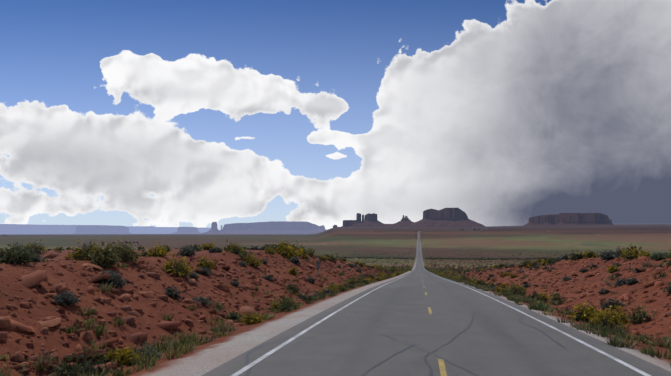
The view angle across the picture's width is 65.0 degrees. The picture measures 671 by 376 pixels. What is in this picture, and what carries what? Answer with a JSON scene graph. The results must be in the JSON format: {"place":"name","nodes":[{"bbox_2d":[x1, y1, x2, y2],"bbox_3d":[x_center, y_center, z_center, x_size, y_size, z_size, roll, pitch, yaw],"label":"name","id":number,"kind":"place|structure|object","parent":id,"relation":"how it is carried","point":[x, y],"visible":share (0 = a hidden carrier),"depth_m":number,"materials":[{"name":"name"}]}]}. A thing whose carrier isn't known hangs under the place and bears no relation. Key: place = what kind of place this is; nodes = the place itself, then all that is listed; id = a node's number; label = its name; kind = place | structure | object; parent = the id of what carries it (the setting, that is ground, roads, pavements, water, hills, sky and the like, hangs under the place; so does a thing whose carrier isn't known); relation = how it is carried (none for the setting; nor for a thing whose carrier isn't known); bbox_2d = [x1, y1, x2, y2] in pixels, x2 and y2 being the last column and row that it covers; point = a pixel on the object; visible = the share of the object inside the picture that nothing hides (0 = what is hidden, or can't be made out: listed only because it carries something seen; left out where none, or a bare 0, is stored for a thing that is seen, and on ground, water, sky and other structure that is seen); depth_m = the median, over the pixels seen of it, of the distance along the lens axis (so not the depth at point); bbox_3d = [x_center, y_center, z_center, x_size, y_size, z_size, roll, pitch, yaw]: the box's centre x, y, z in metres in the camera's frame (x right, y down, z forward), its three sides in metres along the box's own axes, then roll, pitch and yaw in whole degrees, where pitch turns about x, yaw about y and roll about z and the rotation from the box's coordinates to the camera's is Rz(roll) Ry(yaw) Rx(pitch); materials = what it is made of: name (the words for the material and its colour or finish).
{"place":"outdoors","nodes":[
{"label":"outdoors","id":0,"kind":"place"},
{"bbox_2d":[0,224,670,375],"bbox_3d":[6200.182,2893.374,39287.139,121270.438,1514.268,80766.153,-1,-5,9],"label":"ground","id":1,"kind":"structure","parent":0,"point":[201,359],"depth_m":30.35,"materials":[{"name":"brown soil"}]},
{"bbox_2d":[0,224,77,233],"bbox_3d":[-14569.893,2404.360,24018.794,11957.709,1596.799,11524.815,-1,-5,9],"label":"mesa","id":2,"kind":"structure","parent":1,"relation":"on","point":[32,229],"depth_m":24980.25,"materials":[{"name":"blue stone"}]},
{"bbox_2d":[72,225,131,233],"bbox_3d":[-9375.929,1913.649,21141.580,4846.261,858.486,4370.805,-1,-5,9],"label":"mesa","id":3,"kind":"structure","parent":1,"relation":"on","point":[95,229],"depth_m":21287.43,"materials":[{"name":"blue stone"}]},
{"bbox_2d":[127,226,217,233],"bbox_3d":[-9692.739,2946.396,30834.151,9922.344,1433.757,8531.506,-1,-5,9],"label":"mesa","id":4,"kind":"structure","parent":1,"relation":"on","point":[148,230],"depth_m":31400.77,"materials":[{"name":"blue stone"}]},
{"bbox_2d":[171,227,200,233],"bbox_3d":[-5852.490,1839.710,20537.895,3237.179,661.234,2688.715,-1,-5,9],"label":"mesa","id":5,"kind":"structure","parent":1,"relation":"on","point":[187,230],"depth_m":20808.17,"materials":[{"name":"blue stone"}]},
{"bbox_2d":[201,222,232,233],"bbox_3d":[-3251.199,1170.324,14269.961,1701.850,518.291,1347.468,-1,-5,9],"label":"butte","id":6,"kind":"object","parent":1,"relation":"on","point":[213,230],"visible":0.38,"depth_m":14496.00,"materials":[{"name":"blue stone"}]},
{"bbox_2d":[219,221,325,233],"bbox_3d":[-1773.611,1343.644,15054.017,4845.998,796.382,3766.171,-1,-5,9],"label":"mesa","id":7,"kind":"structure","parent":1,"relation":"on","point":[285,227],"depth_m":15410.73,"materials":[{"name":"blue stone"}]},
{"bbox_2d":[4,247,568,282],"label":"shrubs","id":8,"kind":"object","parent":1,"relation":"on","point":[457,280],"depth_m":73.88,"materials":[{"name":"green plant"}]},
{"bbox_2d":[0,242,630,375],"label":"shrubs","id":9,"kind":"object","parent":1,"relation":"on","point":[124,357],"visible":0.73,"depth_m":13.72,"materials":[{"name":"green plant"}]},
{"bbox_2d":[317,260,319,276],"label":"mile marker","id":10,"kind":"object","parent":1,"relation":"on","point":[318,264],"visible":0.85,"depth_m":47.16,"materials":[{"name":"silver metal"}]},
{"bbox_2d":[0,250,670,375],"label":"rocks","id":11,"kind":"object","parent":1,"relation":"on","point":[27,280],"visible":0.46,"depth_m":19.23,"materials":[{"name":"stone"}]},
{"bbox_2d":[0,257,670,375],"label":"grass","id":12,"kind":"structure","parent":1,"relation":"on","point":[184,345],"depth_m":13.23,"materials":[{"name":"green plant"}]},
{"bbox_2d":[8,238,662,287],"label":"shrubs","id":13,"kind":"object","parent":1,"relation":"on","point":[285,249],"visible":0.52,"depth_m":57.89,"materials":[{"name":"green plant"}]},
{"bbox_2d":[11,238,670,323],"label":"shrubs","id":14,"kind":"object","parent":1,"relation":"on","point":[105,257],"visible":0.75,"depth_m":23.69,"materials":[{"name":"green plant"}]},
{"bbox_2d":[54,249,669,323],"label":"shrubs","id":15,"kind":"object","parent":1,"relation":"on","point":[534,304],"depth_m":28.51,"materials":[{"name":"green plant"}]},
{"bbox_2d":[341,213,390,226],"bbox_3d":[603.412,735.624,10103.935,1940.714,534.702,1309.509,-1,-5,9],"label":"butte","id":16,"kind":"object","parent":1,"relation":"on","point":[369,220],"visible":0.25,"depth_m":10378.53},
{"bbox_2d":[385,215,414,226],"bbox_3d":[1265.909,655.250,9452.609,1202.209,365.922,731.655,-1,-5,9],"label":"king on throne","id":17,"kind":"object","parent":1,"relation":"on","point":[405,221],"visible":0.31,"depth_m":9558.32,"materials":[{"name":"brown stone"}]},
{"bbox_2d":[350,261,504,276],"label":"shrubs","id":18,"kind":"object","parent":1,"relation":"on","point":[395,271],"visible":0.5,"depth_m":139.23,"materials":[{"name":"green plant"}]},
{"bbox_2d":[400,266,466,274],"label":"shrubs","id":19,"kind":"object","parent":1,"relation":"on","point":[425,268],"depth_m":256.30,"materials":[{"name":"green plant"}]},
{"bbox_2d":[406,208,485,226],"bbox_3d":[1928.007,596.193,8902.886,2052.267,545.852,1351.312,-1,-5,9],"label":"butte","id":20,"kind":"object","parent":1,"relation":"on","point":[451,217],"visible":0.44,"depth_m":8998.02,"materials":[{"name":"brown stone"}]},
{"bbox_2d":[317,250,651,268],"bbox_3d":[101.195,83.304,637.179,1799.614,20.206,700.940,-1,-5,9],"label":"shrubs","id":21,"kind":"object","parent":1,"relation":"on","point":[450,258],"visible":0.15,"depth_m":703.54,"materials":[{"name":"green plant"}]},
{"bbox_2d":[523,213,613,225],"bbox_3d":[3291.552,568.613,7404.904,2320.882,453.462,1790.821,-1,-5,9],"label":"mesa","id":22,"kind":"structure","parent":1,"relation":"on","point":[574,219],"depth_m":7565.91,"materials":[{"name":"brown stone"}]},
{"bbox_2d":[0,0,670,229],"label":"sky","id":23,"kind":"structure","parent":0,"point":[156,113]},
{"bbox_2d":[201,230,670,375],"bbox_3d":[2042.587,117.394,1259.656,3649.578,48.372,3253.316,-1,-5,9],"label":"road","id":24,"kind":"structure","parent":0,"point":[499,339],"depth_m":12.82,"materials":[{"name":"grey asphalt"}]},
{"bbox_2d":[231,246,417,375],"bbox_3d":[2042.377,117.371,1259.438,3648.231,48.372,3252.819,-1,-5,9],"label":"edge line","id":25,"kind":"object","parent":24,"relation":"on","point":[242,370],"visible":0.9,"depth_m":12.60,"materials":[{"name":"white paint"}]},
{"bbox_2d":[245,276,567,375],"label":"road cracks","id":26,"kind":"object","parent":24,"relation":"on","point":[366,372],"visible":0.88,"depth_m":12.19,"materials":[{"name":"grey asphalt"}]},
{"bbox_2d":[419,264,446,375],"bbox_3d":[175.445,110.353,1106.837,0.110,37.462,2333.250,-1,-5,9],"label":"dashes","id":27,"kind":"object","parent":24,"relation":"on","point":[442,367],"visible":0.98,"depth_m":10.03,"materials":[{"name":"yellow paint"}]},
{"bbox_2d":[420,231,650,375],"bbox_3d":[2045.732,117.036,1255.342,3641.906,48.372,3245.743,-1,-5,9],"label":"edge line","id":28,"kind":"object","parent":24,"relation":"on","point":[618,360],"visible":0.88,"depth_m":13.07,"materials":[{"name":"white paint"}]}
]}

